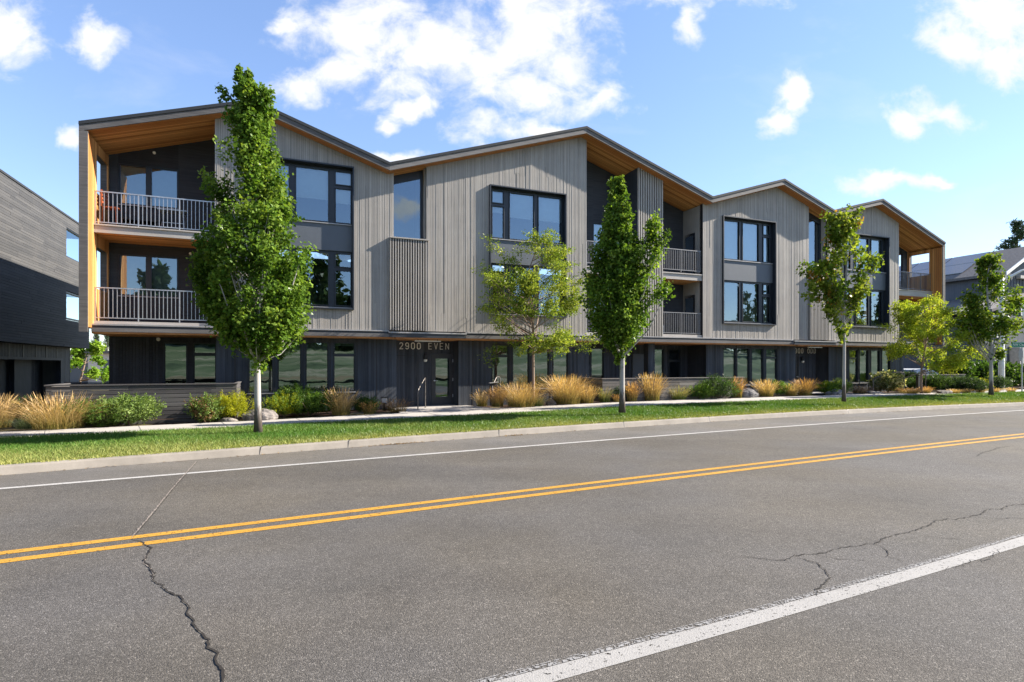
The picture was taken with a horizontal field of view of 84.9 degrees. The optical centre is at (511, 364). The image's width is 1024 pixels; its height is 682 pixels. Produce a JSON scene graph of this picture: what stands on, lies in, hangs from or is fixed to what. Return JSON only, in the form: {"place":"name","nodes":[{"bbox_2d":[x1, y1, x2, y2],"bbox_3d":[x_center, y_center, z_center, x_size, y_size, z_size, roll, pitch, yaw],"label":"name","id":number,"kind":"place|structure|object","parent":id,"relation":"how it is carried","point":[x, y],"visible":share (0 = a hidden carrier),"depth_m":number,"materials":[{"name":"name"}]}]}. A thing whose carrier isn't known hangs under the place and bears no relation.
{"place":"outdoors","nodes":[
{"label":"outdoors","id":0,"kind":"place"},
{"bbox_2d":[70,351,108,382],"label":"building","id":1,"kind":"structure","parent":0,"point":[75,373],"depth_m":52.12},
{"bbox_2d":[70,360,87,381],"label":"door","id":2,"kind":"structure","parent":1,"relation":"in","point":[75,374],"depth_m":51.98,"materials":[{"name":"grey"}]},
{"bbox_2d":[395,404,497,412],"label":"path","id":3,"kind":"structure","parent":0,"point":[429,408],"depth_m":20.43,"materials":[{"name":"concrete"}]},
{"bbox_2d":[0,391,1023,464],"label":"lawn","id":4,"kind":"structure","parent":0,"point":[287,442],"depth_m":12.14,"materials":[{"name":"plant"}]},
{"bbox_2d":[185,63,317,433],"bbox_3d":[-6.365,-2.796,13.750,3.002,8.954,2.582,0,0,-22],"label":"street tree","id":5,"kind":"object","parent":4,"relation":"on","point":[254,325],"visible":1,"depth_m":13.28,"materials":[{"name":"green plant"}]},
{"bbox_2d":[576,174,675,412],"bbox_3d":[3.510,-2.249,17.661,2.986,7.538,2.417,0,0,28],"label":"street tree","id":6,"kind":"object","parent":4,"relation":"on","point":[617,290],"visible":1,"depth_m":17.42,"materials":[{"name":"green plant"}]},
{"bbox_2d":[796,203,884,401],"bbox_3d":[13.031,-2.442,22.280,3.352,7.785,2.123,0,0,0],"label":"street tree","id":7,"kind":"object","parent":4,"relation":"on","point":[842,230],"visible":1,"depth_m":21.90,"materials":[{"name":"green plant"}]},
{"bbox_2d":[953,251,1023,394],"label":"street tree","id":8,"kind":"object","parent":4,"relation":"on","point":[974,319],"visible":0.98,"depth_m":26.53,"materials":[{"name":"green plant"}]},
{"bbox_2d":[0,384,1023,431],"bbox_3d":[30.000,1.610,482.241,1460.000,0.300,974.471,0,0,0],"label":"ground","id":9,"kind":"structure","parent":0,"point":[5,429],"depth_m":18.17,"materials":[{"name":"brown soil"}]},
{"bbox_2d":[0,393,35,427],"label":"ornamental grass","id":10,"kind":"object","parent":9,"relation":"on","point":[6,421],"depth_m":15.12,"materials":[{"name":"plant"}]},
{"bbox_2d":[4,416,38,429],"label":"ornamental grass","id":11,"kind":"object","parent":9,"relation":"on","point":[23,426],"depth_m":14.69,"materials":[{"name":"plant"}]},
{"bbox_2d":[0,169,88,403],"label":"neighbour building","id":12,"kind":"structure","parent":9,"relation":"on","point":[40,335],"depth_m":25.54,"materials":[{"name":"grey wood"}]},
{"bbox_2d":[8,395,86,422],"bbox_3d":[-13.478,1.279,16.237,2.023,0.962,2.070,0,0,0],"label":"shrub","id":13,"kind":"object","parent":9,"relation":"on","point":[28,399],"visible":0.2,"depth_m":15.85,"materials":[{"name":"brown plant"}]},
{"bbox_2d":[0,390,116,429],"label":"ornamental grass","id":14,"kind":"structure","parent":9,"relation":"on","point":[55,420],"depth_m":14.71,"materials":[{"name":"plant"}]},
{"bbox_2d":[70,339,108,381],"bbox_3d":[-28.735,-0.026,37.912,2.818,3.452,2.603,0,0,0],"label":"tree","id":15,"kind":"object","parent":9,"relation":"on","point":[95,348],"visible":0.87,"depth_m":37.93,"materials":[{"name":"green plant"}]},
{"bbox_2d":[87,404,114,425],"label":"ornamental grass","id":16,"kind":"object","parent":9,"relation":"on","point":[99,423],"depth_m":15.40,"materials":[{"name":"plant"}]},
{"bbox_2d":[53,392,154,426],"bbox_3d":[-11.674,1.254,15.806,3.040,0.980,1.948,0,0,0],"label":"shrub","id":17,"kind":"object","parent":9,"relation":"on","point":[91,418],"visible":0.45,"depth_m":15.32,"materials":[{"name":"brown plant"}]},
{"bbox_2d":[86,391,166,426],"bbox_3d":[-10.838,1.243,15.764,1.927,1.016,1.492,0,0,13],"label":"shrub","id":18,"kind":"object","parent":9,"relation":"on","point":[126,416],"visible":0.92,"depth_m":15.62,"materials":[{"name":"green plant"}]},
{"bbox_2d":[44,381,241,425],"bbox_3d":[-11.190,1.195,17.583,4.830,1.270,2.630,0,0,-22],"label":"slat fence","id":19,"kind":"object","parent":9,"relation":"on","point":[174,400],"visible":0.56,"depth_m":16.55,"materials":[{"name":"grey wood"}]},
{"bbox_2d":[182,392,225,422],"bbox_3d":[-9.076,1.258,16.602,1.179,0.950,1.257,0,0,0],"label":"shrub","id":20,"kind":"object","parent":9,"relation":"on","point":[205,409],"visible":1,"depth_m":16.41,"materials":[{"name":"green plant"}]},
{"bbox_2d":[194,388,253,418],"bbox_3d":[-8.701,1.210,17.245,2.142,1.000,1.603,0,0,0],"label":"shrub","id":21,"kind":"object","parent":9,"relation":"on","point":[243,405],"visible":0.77,"depth_m":16.95,"materials":[{"name":"yellow plant"}]},
{"bbox_2d":[241,408,277,420],"bbox_3d":[-7.692,1.581,17.166,1.081,0.503,0.690,0,0,16],"label":"rock","id":22,"kind":"object","parent":9,"relation":"on","point":[268,414],"visible":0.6,"depth_m":16.93,"materials":[{"name":"beige stone"}]},
{"bbox_2d":[252,391,313,417],"bbox_3d":[-7.167,1.259,17.894,1.776,0.927,1.776,0,0,0],"label":"shrub","id":23,"kind":"object","parent":9,"relation":"on","point":[281,408],"visible":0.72,"depth_m":17.65,"materials":[{"name":"green plant"}]},
{"bbox_2d":[270,383,344,416],"bbox_3d":[-6.824,1.157,18.337,2.519,1.109,1.899,0,0,0],"label":"shrub","id":24,"kind":"object","parent":9,"relation":"on","point":[316,397],"visible":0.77,"depth_m":18.06,"materials":[{"name":"green plant"}]},
{"bbox_2d":[322,387,362,414],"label":"ornamental grass","id":25,"kind":"object","parent":9,"relation":"on","point":[341,401],"depth_m":18.19,"materials":[{"name":"plant"}]},
{"bbox_2d":[346,394,379,412],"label":"shrub","id":26,"kind":"object","parent":9,"relation":"on","point":[357,406],"visible":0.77,"depth_m":18.68,"materials":[{"name":"green plant"}]},
{"bbox_2d":[359,400,379,413],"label":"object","id":27,"kind":"object","parent":9,"relation":"on","point":[370,410],"depth_m":18.48,"materials":[{"name":"plant"}]},
{"bbox_2d":[381,398,408,411],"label":"ornamental grass","id":28,"kind":"object","parent":9,"relation":"on","point":[396,407],"depth_m":19.27,"materials":[{"name":"plant"}]},
{"bbox_2d":[470,388,489,406],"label":"ornamental grass","id":29,"kind":"object","parent":9,"relation":"on","point":[482,403],"depth_m":21.20,"materials":[{"name":"plant"}]},
{"bbox_2d":[485,386,510,406],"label":"ornamental grass","id":30,"kind":"object","parent":9,"relation":"on","point":[498,401],"depth_m":20.86,"materials":[{"name":"plant"}]},
{"bbox_2d":[78,102,945,411],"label":"apartment building","id":31,"kind":"structure","parent":9,"relation":"on","point":[396,302],"depth_m":21.75,"materials":[{"name":"grey wood"}]},
{"bbox_2d":[100,189,122,224],"bbox_3d":[-12.644,-4.900,17.694,0.446,1.140,0.424,0,0,-12],"label":"folding chair","id":32,"kind":"object","parent":31,"relation":"on","point":[101,202],"visible":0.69,"depth_m":17.55,"materials":[{"name":"orange paint"}]},
{"bbox_2d":[120,208,161,227],"bbox_3d":[-12.273,-4.755,18.542,1.100,0.850,0.440,0,0,-22],"label":"bench","id":33,"kind":"object","parent":31,"relation":"on","point":[150,216],"visible":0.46,"depth_m":18.62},
{"bbox_2d":[118,163,178,209],"bbox_3d":[-12.410,-6.047,19.192,1.791,1.405,0.516,0,0,-22],"label":"window","id":34,"kind":"structure","parent":31,"relation":"in","point":[131,180],"depth_m":19.09,"materials":[{"name":"glass"}]},
{"bbox_2d":[118,253,178,298],"bbox_3d":[-12.410,-3.002,19.192,1.791,1.435,0.516,0,0,-22],"label":"window","id":35,"kind":"structure","parent":31,"relation":"in","point":[139,271],"depth_m":19.09,"materials":[{"name":"glass"}]},
{"bbox_2d":[157,208,189,229],"bbox_3d":[-11.177,-4.689,18.499,0.840,0.731,0.600,0,0,-22],"label":"folding table","id":36,"kind":"object","parent":31,"relation":"on","point":[173,212],"visible":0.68,"depth_m":18.44,"materials":[{"name":"metal"}]},
{"bbox_2d":[163,342,187,397],"bbox_3d":[-11.700,0.303,19.528,0.772,2.165,0.423,0,0,-20],"label":"window","id":37,"kind":"structure","parent":31,"relation":"in","point":[175,354],"depth_m":19.50,"materials":[{"name":"green glass"}]},
{"bbox_2d":[193,342,215,397],"bbox_3d":[-10.869,0.303,19.863,0.782,2.165,0.427,0,0,-20],"label":"window","id":38,"kind":"structure","parent":31,"relation":"in","point":[204,354],"depth_m":19.84,"materials":[{"name":"green glass"}]},
{"bbox_2d":[247,356,273,393],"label":"window","id":39,"kind":"structure","parent":31,"relation":"in","point":[267,376],"depth_m":20.03,"materials":[{"name":"glass"}]},
{"bbox_2d":[277,341,301,393],"bbox_3d":[-7.923,0.093,19.936,0.830,1.825,0.950,0,0,-22],"label":"window","id":40,"kind":"structure","parent":31,"relation":"in","point":[289,364],"depth_m":20.32,"materials":[{"name":"green glass"}]},
{"bbox_2d":[255,157,353,309],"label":"window","id":41,"kind":"structure","parent":31,"relation":"in","point":[322,192],"depth_m":19.83,"materials":[{"name":"glass"}]},
{"bbox_2d":[305,341,328,392],"bbox_3d":[-7.080,0.093,20.276,0.830,1.825,0.950,0,0,-22],"label":"window","id":42,"kind":"structure","parent":31,"relation":"in","point":[316,353],"depth_m":20.65,"materials":[{"name":"green glass"}]},
{"bbox_2d":[333,342,355,392],"bbox_3d":[-6.217,0.093,20.624,0.810,1.825,0.950,0,0,-22],"label":"window","id":43,"kind":"structure","parent":31,"relation":"in","point":[343,355],"depth_m":21.00,"materials":[{"name":"glass"}]},
{"bbox_2d":[394,170,422,240],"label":"window","id":44,"kind":"structure","parent":31,"relation":"in","point":[404,184],"depth_m":22.16,"materials":[{"name":"glass"}]},
{"bbox_2d":[431,354,452,404],"bbox_3d":[-2.928,0.585,22.773,0.910,2.060,0.947,0,0,-22],"label":"entry door","id":45,"kind":"structure","parent":31,"relation":"in","point":[438,361],"depth_m":22.53,"materials":[{"name":"paint"}]},
{"bbox_2d":[492,344,508,389],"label":"window","id":46,"kind":"structure","parent":31,"relation":"in","point":[502,359],"depth_m":22.65,"materials":[{"name":"green glass"}]},
{"bbox_2d":[504,345,529,389],"bbox_3d":[0.205,0.093,23.215,0.800,1.825,0.950,0,0,-22],"label":"window","id":47,"kind":"structure","parent":31,"relation":"in","point":[516,361],"depth_m":23.52,"materials":[{"name":"green glass"}]},
{"bbox_2d":[489,184,566,317],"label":"window","id":48,"kind":"structure","parent":31,"relation":"in","point":[512,210],"depth_m":22.76,"materials":[{"name":"blue glass"}]},
{"bbox_2d":[524,345,548,388],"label":"window","id":49,"kind":"structure","parent":31,"relation":"in","point":[538,360],"depth_m":23.40,"materials":[{"name":"glass"}]},
{"bbox_2d":[544,345,567,386],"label":"window","id":50,"kind":"structure","parent":31,"relation":"in","point":[558,360],"depth_m":23.68,"materials":[{"name":"green glass"}]},
{"bbox_2d":[591,348,603,390],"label":"window","id":51,"kind":"structure","parent":31,"relation":"in","point":[596,353],"depth_m":25.81,"materials":[{"name":"glass"}]},
{"bbox_2d":[593,222,603,257],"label":"window","id":52,"kind":"structure","parent":31,"relation":"in","point":[596,227],"depth_m":25.40,"materials":[{"name":"blue glass"}]},
{"bbox_2d":[657,349,680,393],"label":"window","id":53,"kind":"structure","parent":31,"relation":"in","point":[679,350],"depth_m":27.46,"materials":[{"name":"green glass"}]},
{"bbox_2d":[685,233,694,273],"bbox_3d":[8.464,-5.190,26.601,0.064,2.020,0.730,0,0,-22],"label":"balcony door","id":54,"kind":"structure","parent":31,"relation":"in","point":[689,241],"depth_m":26.60,"materials":[{"name":"black glass"}]},
{"bbox_2d":[685,295,694,334],"bbox_3d":[8.464,-2.280,26.601,0.064,2.020,0.730,0,0,-22],"label":"balcony door","id":55,"kind":"structure","parent":31,"relation":"in","point":[689,304],"depth_m":26.60,"materials":[{"name":"clear glass"}]},
{"bbox_2d":[723,348,735,376],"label":"window","id":56,"kind":"structure","parent":31,"relation":"in","point":[727,352],"depth_m":27.03,"materials":[{"name":"glass"}]},
{"bbox_2d":[737,348,749,384],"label":"window","id":57,"kind":"structure","parent":31,"relation":"in","point":[741,352],"depth_m":27.36,"materials":[{"name":"green glass"}]},
{"bbox_2d":[722,215,776,324],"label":"window","id":58,"kind":"structure","parent":31,"relation":"in","point":[742,272],"depth_m":27.08,"materials":[{"name":"glass"}]},
{"bbox_2d":[752,348,763,384],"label":"window","id":59,"kind":"structure","parent":31,"relation":"in","point":[755,351],"depth_m":27.69,"materials":[{"name":"green glass"}]},
{"bbox_2d":[765,348,776,384],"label":"window","id":60,"kind":"structure","parent":31,"relation":"in","point":[770,357],"depth_m":28.04,"materials":[{"name":"green glass"}]},
{"bbox_2d":[809,213,820,264],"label":"window","id":61,"kind":"structure","parent":31,"relation":"in","point":[812,218],"depth_m":29.03,"materials":[{"name":"blue glass"}]},
{"bbox_2d":[849,349,857,383],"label":"window","id":62,"kind":"structure","parent":31,"relation":"in","point":[853,355],"depth_m":30.22,"materials":[{"name":"glass"}]},
{"bbox_2d":[852,350,868,382],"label":"window","id":63,"kind":"structure","parent":31,"relation":"in","point":[861,352],"depth_m":30.52,"materials":[{"name":"glass"}]},
{"bbox_2d":[844,233,889,327],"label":"window","id":64,"kind":"structure","parent":31,"relation":"in","point":[881,283],"depth_m":30.34,"materials":[{"name":"glass"}]},
{"bbox_2d":[871,350,879,376],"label":"window","id":65,"kind":"structure","parent":31,"relation":"in","point":[875,354],"depth_m":30.88,"materials":[{"name":"green glass"}]},
{"bbox_2d":[882,350,890,371],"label":"window","id":66,"kind":"structure","parent":31,"relation":"in","point":[884,366],"depth_m":31.18,"materials":[{"name":"green glass"}]},
{"bbox_2d":[488,380,557,406],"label":"ornamental grass","id":67,"kind":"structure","parent":9,"relation":"on","point":[519,398],"depth_m":20.54,"materials":[{"name":"plant"}]},
{"bbox_2d":[470,226,598,403],"bbox_3d":[0.860,-1.716,20.547,4.699,6.573,3.813,0,0,0],"label":"tree","id":68,"kind":"object","parent":9,"relation":"on","point":[527,284],"visible":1,"depth_m":20.25,"materials":[{"name":"green plant"}]},
{"bbox_2d":[537,374,599,403],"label":"ornamental grass","id":69,"kind":"object","parent":9,"relation":"on","point":[568,394],"depth_m":21.49,"materials":[{"name":"plant"}]},
{"bbox_2d":[638,373,672,400],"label":"ornamental grass","id":70,"kind":"object","parent":9,"relation":"on","point":[651,392],"depth_m":22.84,"materials":[{"name":"plant"}]},
{"bbox_2d":[581,377,743,402],"bbox_3d":[6.619,1.065,24.504,7.320,1.050,1.880,0,0,-22],"label":"slat fence","id":71,"kind":"object","parent":9,"relation":"on","point":[606,385],"visible":0.52,"depth_m":23.35,"materials":[{"name":"grey wood"}]},
{"bbox_2d":[687,373,742,398],"bbox_3d":[9.077,0.906,24.312,2.700,1.167,2.239,0,0,-29],"label":"shrub","id":72,"kind":"object","parent":9,"relation":"on","point":[724,385],"visible":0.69,"depth_m":23.85,"materials":[{"name":"green plant"}]},
{"bbox_2d":[742,388,758,397],"bbox_3d":[10.408,1.348,24.867,1.034,0.634,0.797,0,0,-17],"label":"rock","id":73,"kind":"object","parent":9,"relation":"on","point":[749,393],"visible":0.52,"depth_m":24.54,"materials":[{"name":"grey stone"}]},
{"bbox_2d":[747,380,782,396],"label":"ornamental grass","id":74,"kind":"object","parent":9,"relation":"on","point":[768,391],"depth_m":25.29,"materials":[{"name":"plant"}]},
{"bbox_2d":[765,379,795,395],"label":"shrub","id":75,"kind":"object","parent":9,"relation":"on","point":[780,391],"visible":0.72,"depth_m":26.00,"materials":[{"name":"green plant"}]},
{"bbox_2d":[782,383,802,395],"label":"ornamental grass","id":76,"kind":"object","parent":9,"relation":"on","point":[793,392],"depth_m":25.85,"materials":[{"name":"plant"}]},
{"bbox_2d":[792,376,819,395],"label":"ornamental grass","id":77,"kind":"object","parent":9,"relation":"on","point":[807,390],"depth_m":26.11,"materials":[{"name":"plant"}]},
{"bbox_2d":[814,380,838,394],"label":"shrub","id":78,"kind":"object","parent":9,"relation":"on","point":[827,386],"visible":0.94,"depth_m":27.15,"materials":[{"name":"green plant"}]},
{"bbox_2d":[866,369,906,391],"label":"shrub","id":79,"kind":"object","parent":9,"relation":"on","point":[891,382],"visible":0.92,"depth_m":28.72,"materials":[{"name":"green plant"}]},
{"bbox_2d":[903,373,955,390],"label":"shrub","id":80,"kind":"object","parent":9,"relation":"on","point":[939,381],"visible":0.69,"depth_m":29.03,"materials":[{"name":"green plant"}]},
{"bbox_2d":[876,291,985,392],"bbox_3d":[20.864,-1.095,27.890,4.254,5.051,4.136,0,0,-45],"label":"tree","id":81,"kind":"object","parent":9,"relation":"on","point":[918,323],"visible":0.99,"depth_m":27.51,"materials":[{"name":"green plant"}]},
{"bbox_2d":[924,355,979,377],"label":"shrub","id":82,"kind":"object","parent":9,"relation":"on","point":[970,370],"visible":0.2,"depth_m":36.33,"materials":[{"name":"green plant"}]},
{"bbox_2d":[899,247,1023,368],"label":"shingled house","id":83,"kind":"structure","parent":9,"relation":"on","point":[960,275],"depth_m":46.77,"materials":[{"name":"grey"}]},
{"bbox_2d":[931,374,993,391],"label":"shrub","id":84,"kind":"object","parent":9,"relation":"on","point":[969,382],"visible":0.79,"depth_m":28.73,"materials":[{"name":"green plant"}]},
{"bbox_2d":[969,359,1023,386],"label":"shrub","id":85,"kind":"object","parent":9,"relation":"on","point":[1012,371],"visible":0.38,"depth_m":37.41,"materials":[{"name":"green plant"}]},
{"bbox_2d":[982,375,1016,388],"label":"shrub","id":86,"kind":"object","parent":9,"relation":"on","point":[999,382],"visible":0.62,"depth_m":30.98,"materials":[{"name":"green plant"}]},
{"bbox_2d":[994,217,1023,250],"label":"pine tree","id":87,"kind":"object","parent":9,"relation":"on","point":[1017,235],"visible":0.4,"depth_m":81.83,"materials":[{"name":"green plant"}]},
{"bbox_2d":[998,269,1023,388],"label":"street lamp","id":88,"kind":"object","parent":9,"relation":"on","point":[1001,367],"visible":0.41,"depth_m":32.62,"materials":[{"name":"metal"}]},
{"bbox_2d":[0,410,1023,681],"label":"road","id":89,"kind":"structure","parent":0,"point":[486,590],"depth_m":5.19,"materials":[{"name":"grey asphalt"}]},
{"bbox_2d":[132,538,224,681],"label":"road crack","id":90,"kind":"object","parent":89,"relation":"on","point":[216,655],"visible":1,"depth_m":4.00,"materials":[{"name":"black asphalt"}]},
{"bbox_2d":[0,433,1022,554],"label":"yellow centre line","id":91,"kind":"object","parent":89,"relation":"on","point":[227,525],"visible":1,"depth_m":7.34,"materials":[{"name":"paint"}]},
{"bbox_2d":[0,410,1022,488],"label":"white edge line","id":92,"kind":"object","parent":89,"relation":"on","point":[435,453],"visible":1,"depth_m":11.39,"materials":[{"name":"paint"}]},
{"bbox_2d":[0,436,1022,562],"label":"yellow centre line","id":93,"kind":"object","parent":89,"relation":"on","point":[247,530],"visible":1,"depth_m":7.00,"materials":[{"name":"paint"}]},
{"bbox_2d":[0,402,1023,474],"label":"kerb","id":94,"kind":"structure","parent":89,"relation":"on","point":[20,468],"depth_m":12.99,"materials":[{"name":"concrete"}]},
{"bbox_2d":[470,533,1023,681],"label":"white edge line","id":95,"kind":"object","parent":89,"relation":"on","point":[583,665],"visible":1,"depth_m":4.01,"materials":[{"name":"paint"}]},
{"bbox_2d":[746,504,1019,559],"bbox_3d":[4.750,1.843,6.393,5.442,0.001,0.302,0,0,-24],"label":"road crack","id":96,"kind":"object","parent":89,"relation":"on","point":[983,511],"visible":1,"depth_m":5.84,"materials":[{"name":"black asphalt"}]},
{"bbox_2d":[0,406,1023,487],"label":"road shoulder","id":97,"kind":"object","parent":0,"point":[110,472],"visible":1,"depth_m":12.65},
{"bbox_2d":[0,389,1023,436],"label":"pavement","id":98,"kind":"structure","parent":0,"point":[336,418],"depth_m":18.15,"materials":[{"name":"concrete"}]},
{"bbox_2d":[577,384,600,402],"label":"ornamental grass","id":99,"kind":"object","parent":98,"relation":"on","point":[588,397],"depth_m":21.94,"materials":[{"name":"plant"}]},
{"bbox_2d":[594,387,617,401],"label":"ornamental grass","id":100,"kind":"object","parent":98,"relation":"on","point":[606,398],"depth_m":22.20,"materials":[{"name":"plant"}]},
{"bbox_2d":[625,380,644,400],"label":"ornamental grass","id":101,"kind":"object","parent":98,"relation":"on","point":[633,394],"depth_m":22.51,"materials":[{"name":"plant"}]},
{"bbox_2d":[662,385,693,399],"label":"ornamental grass","id":102,"kind":"object","parent":98,"relation":"on","point":[680,396],"depth_m":23.30,"materials":[{"name":"plant"}]},
{"bbox_2d":[685,379,719,398],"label":"shrub","id":103,"kind":"object","parent":98,"relation":"on","point":[700,392],"visible":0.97,"depth_m":23.58,"materials":[{"name":"green plant"}]},
{"bbox_2d":[728,377,747,397],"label":"ornamental grass","id":104,"kind":"object","parent":98,"relation":"on","point":[740,392],"depth_m":24.32,"materials":[{"name":"plant"}]},
{"bbox_2d":[1011,341,1023,390],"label":"street sign","id":105,"kind":"object","parent":98,"relation":"on","point":[1018,344],"visible":0.98,"depth_m":29.97,"materials":[{"name":"metal"}]},
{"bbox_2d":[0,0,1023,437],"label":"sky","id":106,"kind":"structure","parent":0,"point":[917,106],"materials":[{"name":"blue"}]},
{"bbox_2d":[812,391,860,394],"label":"path","id":107,"kind":"structure","parent":0,"point":[816,392],"depth_m":27.89,"materials":[{"name":"concrete"}]},
{"bbox_2d":[829,378,854,392],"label":"shrub","id":108,"kind":"object","parent":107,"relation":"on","point":[849,385],"visible":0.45,"depth_m":27.55,"materials":[{"name":"green plant"}]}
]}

